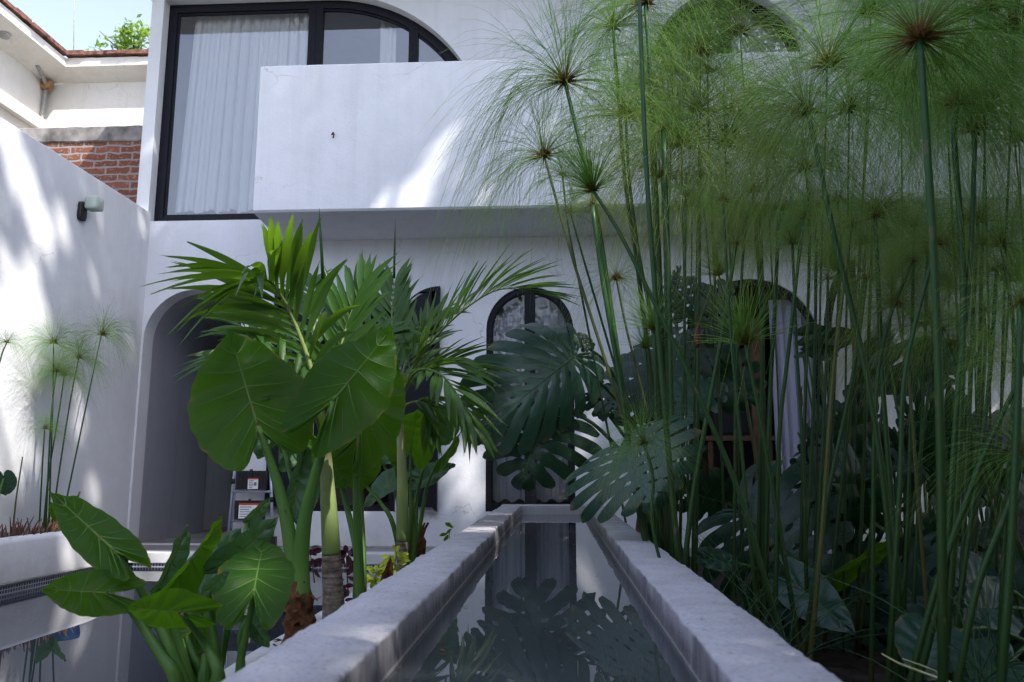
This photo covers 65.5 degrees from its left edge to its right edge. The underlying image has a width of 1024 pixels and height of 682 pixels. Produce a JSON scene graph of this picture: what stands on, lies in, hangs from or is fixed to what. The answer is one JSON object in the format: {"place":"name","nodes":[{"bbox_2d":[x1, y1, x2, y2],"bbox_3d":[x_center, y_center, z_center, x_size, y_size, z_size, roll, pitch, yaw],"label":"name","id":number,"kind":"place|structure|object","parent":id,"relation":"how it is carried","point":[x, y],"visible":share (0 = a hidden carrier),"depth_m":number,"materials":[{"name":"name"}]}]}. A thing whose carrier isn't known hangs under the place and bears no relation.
{"place":"outdoors","nodes":[
{"label":"outdoors","id":0,"kind":"place"},
{"bbox_2d":[0,0,148,127],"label":"neighbor house","id":1,"kind":"structure","parent":0,"point":[45,82],"depth_m":11.89,"materials":[{"name":"beige paint"}]},
{"bbox_2d":[8,0,151,58],"label":"sky","id":2,"kind":"structure","parent":0,"point":[57,18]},
{"bbox_2d":[0,566,378,681],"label":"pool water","id":3,"kind":"structure","parent":0,"point":[44,637],"depth_m":4.00,"materials":[{"name":"liquid"}]},
{"bbox_2d":[130,532,882,565],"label":"terrace","id":4,"kind":"structure","parent":0,"point":[199,537],"depth_m":7.82,"materials":[{"name":"stone"}]},
{"bbox_2d":[227,469,276,545],"bbox_3d":[-2.560,1.370,7.921,0.511,1.307,0.156,-1,-9,3],"label":"ladder","id":5,"kind":"object","parent":4,"relation":"on","point":[251,481],"visible":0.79,"depth_m":7.85,"materials":[{"name":"silver metal"}]},
{"bbox_2d":[125,0,1023,566],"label":"white house","id":6,"kind":"structure","parent":0,"point":[357,178],"depth_m":8.15,"materials":[{"name":"paint"}]},
{"bbox_2d":[175,13,308,214],"bbox_3d":[-3.036,-2.665,8.994,1.450,2.539,0.100,-1,-9,3],"label":"curtain","id":7,"kind":"object","parent":6,"relation":"hanging from","point":[232,55],"visible":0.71,"depth_m":9.01,"materials":[{"name":"fabric"}]},
{"bbox_2d":[154,0,458,220],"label":"window","id":8,"kind":"structure","parent":6,"relation":"in","point":[316,10],"depth_m":8.93,"materials":[{"name":"black metal"}]},
{"bbox_2d":[394,286,440,511],"bbox_3d":[-0.954,0.557,7.996,0.425,2.270,0.136,-1,-9,3],"label":"window leaf","id":9,"kind":"structure","parent":6,"relation":"in","point":[423,390],"depth_m":8.01,"materials":[{"name":"black metal"}]},
{"bbox_2d":[493,296,524,502],"bbox_3d":[-0.027,0.570,8.246,0.360,2.165,0.037,0,-9,2],"label":"curtain","id":10,"kind":"object","parent":6,"relation":"hanging from","point":[510,316],"visible":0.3,"depth_m":8.33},
{"bbox_2d":[486,288,574,511],"bbox_3d":[0.181,0.563,8.030,0.890,2.270,0.160,-1,-9,3],"label":"window","id":11,"kind":"structure","parent":6,"relation":"in","point":[529,297],"depth_m":8.16,"materials":[{"name":"black metal"}]},
{"bbox_2d":[535,295,567,502],"bbox_3d":[0.407,0.566,8.224,0.370,2.165,0.038,0,-9,2],"label":"curtain","id":12,"kind":"object","parent":6,"relation":"hanging from","point":[544,307],"visible":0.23,"depth_m":8.25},
{"bbox_2d":[768,300,812,492],"bbox_3d":[2.958,0.587,8.161,0.540,2.065,0.070,-1,-9,3],"label":"curtain","id":13,"kind":"object","parent":6,"relation":"hanging from","point":[790,440],"visible":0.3,"depth_m":8.19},
{"bbox_2d":[690,565,907,681],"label":"garden bed","id":14,"kind":"object","parent":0,"point":[845,667],"visible":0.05,"depth_m":3.39,"materials":[{"name":"soil"}]},
{"bbox_2d":[428,61,683,547],"bbox_3d":[0.200,-0.041,3.964,1.263,2.965,1.254,-1,-9,3],"label":"papyrus","id":15,"kind":"object","parent":14,"relation":"on","point":[545,151],"visible":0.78,"depth_m":4.07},
{"bbox_2d":[403,0,764,540],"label":"papyrus","id":16,"kind":"object","parent":14,"relation":"on","point":[562,76],"visible":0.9,"depth_m":3.98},
{"bbox_2d":[518,169,666,547],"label":"papyrus","id":17,"kind":"object","parent":14,"relation":"on","point":[612,358],"visible":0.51,"depth_m":4.81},
{"bbox_2d":[540,173,648,540],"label":"papyrus","id":18,"kind":"object","parent":14,"relation":"on","point":[592,204],"visible":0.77,"depth_m":3.66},
{"bbox_2d":[460,265,767,550],"bbox_3d":[0.760,0.441,4.699,1.797,2.297,2.257,4,-10,-23],"label":"monstera plant","id":19,"kind":"object","parent":14,"relation":"on","point":[519,409],"visible":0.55,"depth_m":4.95,"materials":[{"name":"green plant"}]},
{"bbox_2d":[488,0,742,511],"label":"papyrus","id":20,"kind":"object","parent":14,"relation":"on","point":[649,360],"visible":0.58,"depth_m":4.54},
{"bbox_2d":[543,212,708,558],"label":"papyrus","id":21,"kind":"object","parent":14,"relation":"on","point":[616,277],"visible":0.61,"depth_m":5.06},
{"bbox_2d":[491,2,763,494],"bbox_3d":[0.618,-0.257,4.216,1.491,3.469,1.342,5,-11,-29],"label":"papyrus","id":22,"kind":"object","parent":14,"relation":"on","point":[642,270],"visible":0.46,"depth_m":4.33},
{"bbox_2d":[511,0,769,552],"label":"papyrus","id":23,"kind":"object","parent":14,"relation":"on","point":[645,4],"visible":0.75,"depth_m":4.29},
{"bbox_2d":[596,270,689,546],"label":"papyrus","id":24,"kind":"object","parent":14,"relation":"on","point":[650,323],"visible":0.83,"depth_m":3.80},
{"bbox_2d":[578,379,726,557],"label":"papyrus","id":25,"kind":"object","parent":14,"relation":"on","point":[644,441],"visible":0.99,"depth_m":2.83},
{"bbox_2d":[637,0,681,563],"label":"papyrus","id":26,"kind":"object","parent":14,"relation":"on","point":[676,538],"visible":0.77,"depth_m":3.24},
{"bbox_2d":[536,126,784,639],"bbox_3d":[0.552,0.198,2.952,0.930,2.167,0.515,-1,-9,3],"label":"papyrus","id":27,"kind":"object","parent":14,"relation":"on","point":[589,177],"visible":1,"depth_m":3.03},
{"bbox_2d":[603,80,724,558],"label":"papyrus","id":28,"kind":"object","parent":14,"relation":"on","point":[663,131],"visible":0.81,"depth_m":3.78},
{"bbox_2d":[569,76,766,554],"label":"papyrus","id":29,"kind":"object","parent":14,"relation":"on","point":[664,257],"visible":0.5,"depth_m":3.97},
{"bbox_2d":[572,95,806,567],"bbox_3d":[1.060,0.025,4.995,1.520,3.163,1.480,-4,-10,24],"label":"papyrus","id":30,"kind":"object","parent":14,"relation":"on","point":[682,252],"visible":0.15,"depth_m":5.12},
{"bbox_2d":[643,167,739,555],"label":"papyrus","id":31,"kind":"object","parent":14,"relation":"on","point":[683,396],"visible":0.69,"depth_m":3.82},
{"bbox_2d":[520,0,871,568],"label":"papyrus","id":32,"kind":"object","parent":14,"relation":"on","point":[670,137],"visible":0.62,"depth_m":4.06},
{"bbox_2d":[640,140,755,574],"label":"papyrus","id":33,"kind":"object","parent":14,"relation":"on","point":[699,291],"visible":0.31,"depth_m":4.15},
{"bbox_2d":[625,5,781,574],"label":"papyrus","id":34,"kind":"object","parent":14,"relation":"on","point":[714,284],"visible":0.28,"depth_m":4.74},
{"bbox_2d":[582,0,828,570],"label":"papyrus","id":35,"kind":"object","parent":14,"relation":"on","point":[705,52],"visible":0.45,"depth_m":4.66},
{"bbox_2d":[585,0,845,572],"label":"papyrus","id":36,"kind":"object","parent":14,"relation":"on","point":[699,103],"visible":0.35,"depth_m":4.47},
{"bbox_2d":[667,153,790,620],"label":"papyrus","id":37,"kind":"object","parent":14,"relation":"on","point":[754,585],"visible":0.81,"depth_m":3.21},
{"bbox_2d":[673,227,784,625],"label":"papyrus","id":38,"kind":"object","parent":14,"relation":"on","point":[747,409],"visible":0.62,"depth_m":4.41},
{"bbox_2d":[681,205,785,566],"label":"papyrus","id":39,"kind":"object","parent":14,"relation":"on","point":[697,469],"visible":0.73,"depth_m":3.48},
{"bbox_2d":[583,26,899,605],"bbox_3d":[1.121,-0.163,4.085,1.526,3.239,1.715,-1,-9,3],"label":"papyrus","id":40,"kind":"object","parent":14,"relation":"on","point":[738,453],"visible":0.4,"depth_m":4.05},
{"bbox_2d":[684,171,804,604],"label":"papyrus","id":41,"kind":"object","parent":14,"relation":"on","point":[735,473],"visible":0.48,"depth_m":3.56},
{"bbox_2d":[630,0,865,524],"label":"papyrus","id":42,"kind":"object","parent":14,"relation":"on","point":[738,35],"visible":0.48,"depth_m":5.63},
{"bbox_2d":[689,275,820,651],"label":"papyrus","id":43,"kind":"object","parent":14,"relation":"on","point":[744,337],"visible":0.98,"depth_m":3.33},
{"bbox_2d":[713,185,796,621],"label":"papyrus","id":44,"kind":"object","parent":14,"relation":"on","point":[763,470],"visible":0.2,"depth_m":3.83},
{"bbox_2d":[675,460,853,620],"bbox_3d":[1.245,1.082,4.239,0.842,0.885,0.987,-1,-9,3],"label":"monstera plant","id":45,"kind":"object","parent":14,"relation":"on","point":[790,500],"visible":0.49,"depth_m":4.00,"materials":[{"name":"green plant"}]},
{"bbox_2d":[657,92,873,614],"bbox_3d":[1.228,0.107,3.857,1.042,2.635,0.976,-1,-9,3],"label":"papyrus","id":46,"kind":"object","parent":14,"relation":"on","point":[759,469],"visible":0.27,"depth_m":3.87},
{"bbox_2d":[630,35,922,475],"bbox_3d":[1.539,-0.197,4.639,1.695,3.485,1.525,4,-10,-21],"label":"papyrus","id":47,"kind":"object","parent":14,"relation":"on","point":[764,194],"visible":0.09,"depth_m":4.68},
{"bbox_2d":[730,162,828,626],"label":"papyrus","id":48,"kind":"object","parent":14,"relation":"on","point":[767,500],"visible":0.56,"depth_m":3.55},
{"bbox_2d":[686,527,910,656],"bbox_3d":[0.994,0.950,2.691,0.756,0.594,1.275,-1,-9,3],"label":"sedge tuft","id":49,"kind":"object","parent":14,"relation":"on","point":[787,624],"visible":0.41,"depth_m":2.65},
{"bbox_2d":[697,531,902,639],"bbox_3d":[1.266,1.134,3.588,0.776,0.556,0.632,-9,-13,43],"label":"taro plant","id":50,"kind":"object","parent":14,"relation":"on","point":[837,618],"visible":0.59,"depth_m":3.38,"materials":[{"name":"green plant"}]},
{"bbox_2d":[729,194,873,653],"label":"papyrus","id":51,"kind":"object","parent":14,"relation":"on","point":[805,545],"visible":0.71,"depth_m":3.45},
{"bbox_2d":[749,166,861,631],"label":"papyrus","id":52,"kind":"object","parent":14,"relation":"on","point":[777,490],"visible":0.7,"depth_m":3.35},
{"bbox_2d":[704,82,923,561],"bbox_3d":[1.458,0.019,3.788,1.062,2.787,1.059,-1,-9,3],"label":"papyrus","id":53,"kind":"object","parent":14,"relation":"on","point":[804,426],"visible":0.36,"depth_m":3.83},
{"bbox_2d":[775,169,862,649],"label":"papyrus","id":54,"kind":"object","parent":14,"relation":"on","point":[810,481],"visible":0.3,"depth_m":3.64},
{"bbox_2d":[793,324,855,424],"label":"philodendron plant","id":55,"kind":"object","parent":14,"relation":"on","point":[802,331],"visible":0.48,"depth_m":5.37,"materials":[{"name":"green plant"}]},
{"bbox_2d":[778,240,876,661],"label":"papyrus","id":56,"kind":"object","parent":14,"relation":"on","point":[822,437],"visible":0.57,"depth_m":3.44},
{"bbox_2d":[647,8,1023,681],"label":"papyrus","id":57,"kind":"object","parent":14,"relation":"on","point":[793,112],"visible":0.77,"depth_m":2.93,"materials":[{"name":"plant"}]},
{"bbox_2d":[651,0,1023,541],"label":"papyrus","id":58,"kind":"object","parent":14,"relation":"on","point":[820,295],"visible":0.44,"depth_m":4.08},
{"bbox_2d":[653,0,1023,681],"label":"papyrus","id":59,"kind":"object","parent":14,"relation":"on","point":[921,36],"visible":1,"depth_m":2.26,"materials":[{"name":"plant"}]},
{"bbox_2d":[776,167,925,660],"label":"papyrus","id":60,"kind":"object","parent":14,"relation":"on","point":[822,521],"visible":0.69,"depth_m":3.12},
{"bbox_2d":[796,443,906,557],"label":"philodendron plant","id":61,"kind":"object","parent":14,"relation":"on","point":[853,482],"visible":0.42,"depth_m":4.15,"materials":[{"name":"green plant"}]},
{"bbox_2d":[680,0,1023,652],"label":"papyrus","id":62,"kind":"object","parent":14,"relation":"on","point":[844,498],"visible":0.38,"depth_m":3.75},
{"bbox_2d":[799,194,941,652],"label":"papyrus","id":63,"kind":"object","parent":14,"relation":"on","point":[834,551],"visible":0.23,"depth_m":3.57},
{"bbox_2d":[782,531,960,652],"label":"philodendron plant","id":64,"kind":"object","parent":14,"relation":"on","point":[882,585],"visible":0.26,"depth_m":3.66,"materials":[{"name":"green plant"}]},
{"bbox_2d":[720,1,1023,464],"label":"papyrus","id":65,"kind":"object","parent":14,"relation":"on","point":[896,136],"visible":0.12,"depth_m":4.77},
{"bbox_2d":[799,226,945,656],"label":"papyrus","id":66,"kind":"object","parent":14,"relation":"on","point":[804,646],"visible":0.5,"depth_m":3.23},
{"bbox_2d":[754,0,995,451],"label":"papyrus","id":67,"kind":"object","parent":14,"relation":"on","point":[856,379],"visible":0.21,"depth_m":4.90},
{"bbox_2d":[794,152,958,681],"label":"papyrus","id":68,"kind":"object","parent":14,"relation":"on","point":[874,216],"visible":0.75,"depth_m":3.06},
{"bbox_2d":[794,157,959,652],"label":"papyrus","id":69,"kind":"object","parent":14,"relation":"on","point":[859,573],"visible":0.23,"depth_m":3.66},
{"bbox_2d":[743,0,1023,500],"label":"papyrus","id":70,"kind":"object","parent":14,"relation":"on","point":[965,46],"visible":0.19,"depth_m":3.92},
{"bbox_2d":[815,379,974,559],"bbox_3d":[2.389,0.949,5.012,1.069,1.373,0.766,-1,-9,3],"label":"philodendron plant","id":71,"kind":"object","parent":14,"relation":"on","point":[894,446],"visible":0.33,"depth_m":4.80,"materials":[{"name":"green plant"}]},
{"bbox_2d":[810,232,995,681],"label":"papyrus","id":72,"kind":"object","parent":14,"relation":"on","point":[900,325],"visible":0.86,"depth_m":2.96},
{"bbox_2d":[836,224,969,681],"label":"papyrus","id":73,"kind":"object","parent":14,"relation":"on","point":[873,549],"visible":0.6,"depth_m":2.92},
{"bbox_2d":[798,169,1020,503],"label":"papyrus","id":74,"kind":"object","parent":14,"relation":"on","point":[916,336],"visible":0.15,"depth_m":4.98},
{"bbox_2d":[834,175,989,613],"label":"papyrus","id":75,"kind":"object","parent":14,"relation":"on","point":[907,521],"visible":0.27,"depth_m":3.21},
{"bbox_2d":[803,0,1023,566],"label":"papyrus","id":76,"kind":"object","parent":14,"relation":"on","point":[990,428],"visible":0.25,"depth_m":3.72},
{"bbox_2d":[847,322,982,529],"bbox_3d":[3.107,0.800,6.026,1.243,1.990,0.604,1,-9,-8],"label":"philodendron plant","id":77,"kind":"object","parent":14,"relation":"on","point":[927,502],"visible":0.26,"depth_m":5.98,"materials":[{"name":"green plant"}]},
{"bbox_2d":[810,547,1023,681],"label":"sedge tuft","id":78,"kind":"object","parent":14,"relation":"on","point":[985,663],"visible":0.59,"depth_m":2.31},
{"bbox_2d":[816,1,1023,665],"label":"papyrus","id":79,"kind":"object","parent":14,"relation":"on","point":[951,572],"visible":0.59,"depth_m":2.63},
{"bbox_2d":[825,0,1023,553],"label":"papyrus","id":80,"kind":"object","parent":14,"relation":"on","point":[976,533],"visible":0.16,"depth_m":4.70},
{"bbox_2d":[826,0,1023,573],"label":"papyrus","id":81,"kind":"object","parent":14,"relation":"on","point":[1021,16],"visible":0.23,"depth_m":3.70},
{"bbox_2d":[858,202,991,603],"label":"papyrus","id":82,"kind":"object","parent":14,"relation":"on","point":[915,570],"visible":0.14,"depth_m":3.29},
{"bbox_2d":[835,243,1015,677],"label":"papyrus","id":83,"kind":"object","parent":14,"relation":"on","point":[912,514],"visible":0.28,"depth_m":3.22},
{"bbox_2d":[842,128,1023,532],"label":"papyrus","id":84,"kind":"object","parent":14,"relation":"on","point":[995,498],"visible":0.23,"depth_m":3.97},
{"bbox_2d":[844,137,1023,669],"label":"papyrus","id":85,"kind":"object","parent":14,"relation":"on","point":[965,488],"visible":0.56,"depth_m":2.97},
{"bbox_2d":[853,187,1020,681],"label":"papyrus","id":86,"kind":"object","parent":14,"relation":"on","point":[891,629],"visible":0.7,"depth_m":2.64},
{"bbox_2d":[859,32,1023,681],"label":"papyrus","id":87,"kind":"object","parent":14,"relation":"on","point":[926,651],"visible":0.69,"depth_m":2.59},
{"bbox_2d":[866,283,1023,562],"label":"papyrus","id":88,"kind":"object","parent":14,"relation":"on","point":[1020,548],"visible":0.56,"depth_m":2.75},
{"bbox_2d":[882,366,1023,681],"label":"papyrus","id":89,"kind":"object","parent":14,"relation":"on","point":[965,642],"visible":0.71,"depth_m":2.16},
{"bbox_2d":[887,293,1023,618],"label":"papyrus","id":90,"kind":"object","parent":14,"relation":"on","point":[1017,600],"visible":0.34,"depth_m":3.30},
{"bbox_2d":[892,555,1023,681],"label":"philodendron plant","id":91,"kind":"object","parent":14,"relation":"on","point":[1019,584],"visible":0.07,"depth_m":3.17,"materials":[{"name":"green plant"}]},
{"bbox_2d":[894,546,1023,681],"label":"taro plant","id":92,"kind":"object","parent":14,"relation":"on","point":[905,640],"visible":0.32,"depth_m":2.60,"materials":[{"name":"green plant"}]},
{"bbox_2d":[900,494,1023,574],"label":"philodendron plant","id":93,"kind":"object","parent":14,"relation":"on","point":[931,527],"visible":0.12,"depth_m":4.56,"materials":[{"name":"green plant"}]},
{"bbox_2d":[904,178,1023,659],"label":"papyrus","id":94,"kind":"object","parent":14,"relation":"on","point":[1004,531],"visible":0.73,"depth_m":2.75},
{"bbox_2d":[905,174,1023,551],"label":"papyrus","id":95,"kind":"object","parent":14,"relation":"on","point":[977,423],"visible":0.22,"depth_m":3.22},
{"bbox_2d":[906,302,1023,681],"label":"papyrus","id":96,"kind":"object","parent":14,"relation":"on","point":[926,620],"visible":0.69,"depth_m":2.28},
{"bbox_2d":[919,229,1023,681],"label":"papyrus","id":97,"kind":"object","parent":14,"relation":"on","point":[1004,640],"visible":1,"depth_m":1.92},
{"bbox_2d":[919,220,1023,681],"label":"papyrus","id":98,"kind":"object","parent":14,"relation":"on","point":[957,617],"visible":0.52,"depth_m":2.80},
{"bbox_2d":[922,426,1023,525],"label":"philodendron plant","id":99,"kind":"object","parent":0,"point":[930,485],"visible":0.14,"depth_m":5.10,"materials":[{"name":"green plant"}]},
{"label":"ground","id":100,"kind":"structure","parent":0,"visible":0},
{"bbox_2d":[0,531,94,594],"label":"raised planter","id":101,"kind":"object","parent":100,"relation":"on","point":[29,556],"visible":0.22,"depth_m":5.85,"materials":[{"name":"white paint"}]},
{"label":"planter soil","id":102,"kind":"structure","parent":101,"relation":"in","visible":0},
{"bbox_2d":[1,304,102,526],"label":"papyrus","id":103,"kind":"object","parent":102,"relation":"on","point":[54,341],"visible":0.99,"depth_m":6.41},
{"bbox_2d":[36,323,122,522],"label":"papyrus","id":104,"kind":"object","parent":102,"relation":"on","point":[82,357],"visible":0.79,"depth_m":6.77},
{"bbox_2d":[56,297,149,495],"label":"papyrus","id":105,"kind":"object","parent":102,"relation":"on","point":[104,332],"visible":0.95,"depth_m":7.10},
{"bbox_2d":[0,117,150,583],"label":"garden wall","id":106,"kind":"structure","parent":100,"relation":"on","point":[55,252],"depth_m":7.04,"materials":[{"name":"white paint"}]},
{"bbox_2d":[18,125,142,202],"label":"brick wall","id":107,"kind":"structure","parent":100,"relation":"on","point":[109,156],"depth_m":10.33,"materials":[{"name":"brick"}]},
{"bbox_2d":[85,14,150,50],"bbox_3d":[-7.728,-1.804,15.878,1.844,10.149,1.364,-1,-9,3],"label":"roof tree","id":108,"kind":"object","parent":100,"relation":"on","point":[129,31],"visible":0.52,"depth_m":16.31,"materials":[{"name":"green plant"}]},
{"bbox_2d":[222,504,841,681],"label":"stone trough","id":109,"kind":"object","parent":100,"relation":"on","point":[375,633],"visible":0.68,"depth_m":1.66,"materials":[{"name":"concrete"}]},
{"bbox_2d":[385,514,696,681],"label":"trough water","id":110,"kind":"structure","parent":109,"relation":"in","point":[534,620],"depth_m":2.00,"materials":[{"name":"liquid"}]},
{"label":"soil strip","id":111,"kind":"structure","parent":0,"visible":0},
{"bbox_2d":[40,489,294,681],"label":"alocasia plant","id":112,"kind":"object","parent":111,"relation":"on","point":[225,579],"visible":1,"depth_m":2.49,"materials":[{"name":"green plant"}]},
{"bbox_2d":[137,210,427,618],"bbox_3d":[-1.132,0.372,3.637,1.321,2.060,1.684,-1,-9,3],"label":"palm tree","id":113,"kind":"object","parent":111,"relation":"on","point":[240,294],"visible":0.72,"depth_m":3.64,"materials":[{"name":"plant"}]},
{"bbox_2d":[187,325,396,645],"bbox_3d":[-1.009,0.653,3.368,0.704,1.418,0.862,7,-12,-37],"label":"alocasia plant","id":114,"kind":"object","parent":111,"relation":"on","point":[350,385],"visible":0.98,"depth_m":3.31,"materials":[{"name":"green plant"}]},
{"bbox_2d":[308,361,405,598],"bbox_3d":[-0.826,0.791,4.012,0.457,1.366,0.449,4,-10,-25],"label":"alocasia plant","id":115,"kind":"object","parent":111,"relation":"on","point":[357,462],"visible":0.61,"depth_m":3.96,"materials":[{"name":"green plant"}]},
{"bbox_2d":[364,403,460,564],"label":"alocasia plant","id":116,"kind":"object","parent":111,"relation":"on","point":[424,472],"visible":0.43,"depth_m":5.20,"materials":[{"name":"green plant"}]},
{"bbox_2d":[316,223,580,569],"bbox_3d":[-0.492,0.408,4.955,1.307,2.414,1.771,6,-11,-32],"label":"palm tree","id":117,"kind":"object","parent":111,"relation":"on","point":[433,419],"visible":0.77,"depth_m":4.81,"materials":[{"name":"plant"}]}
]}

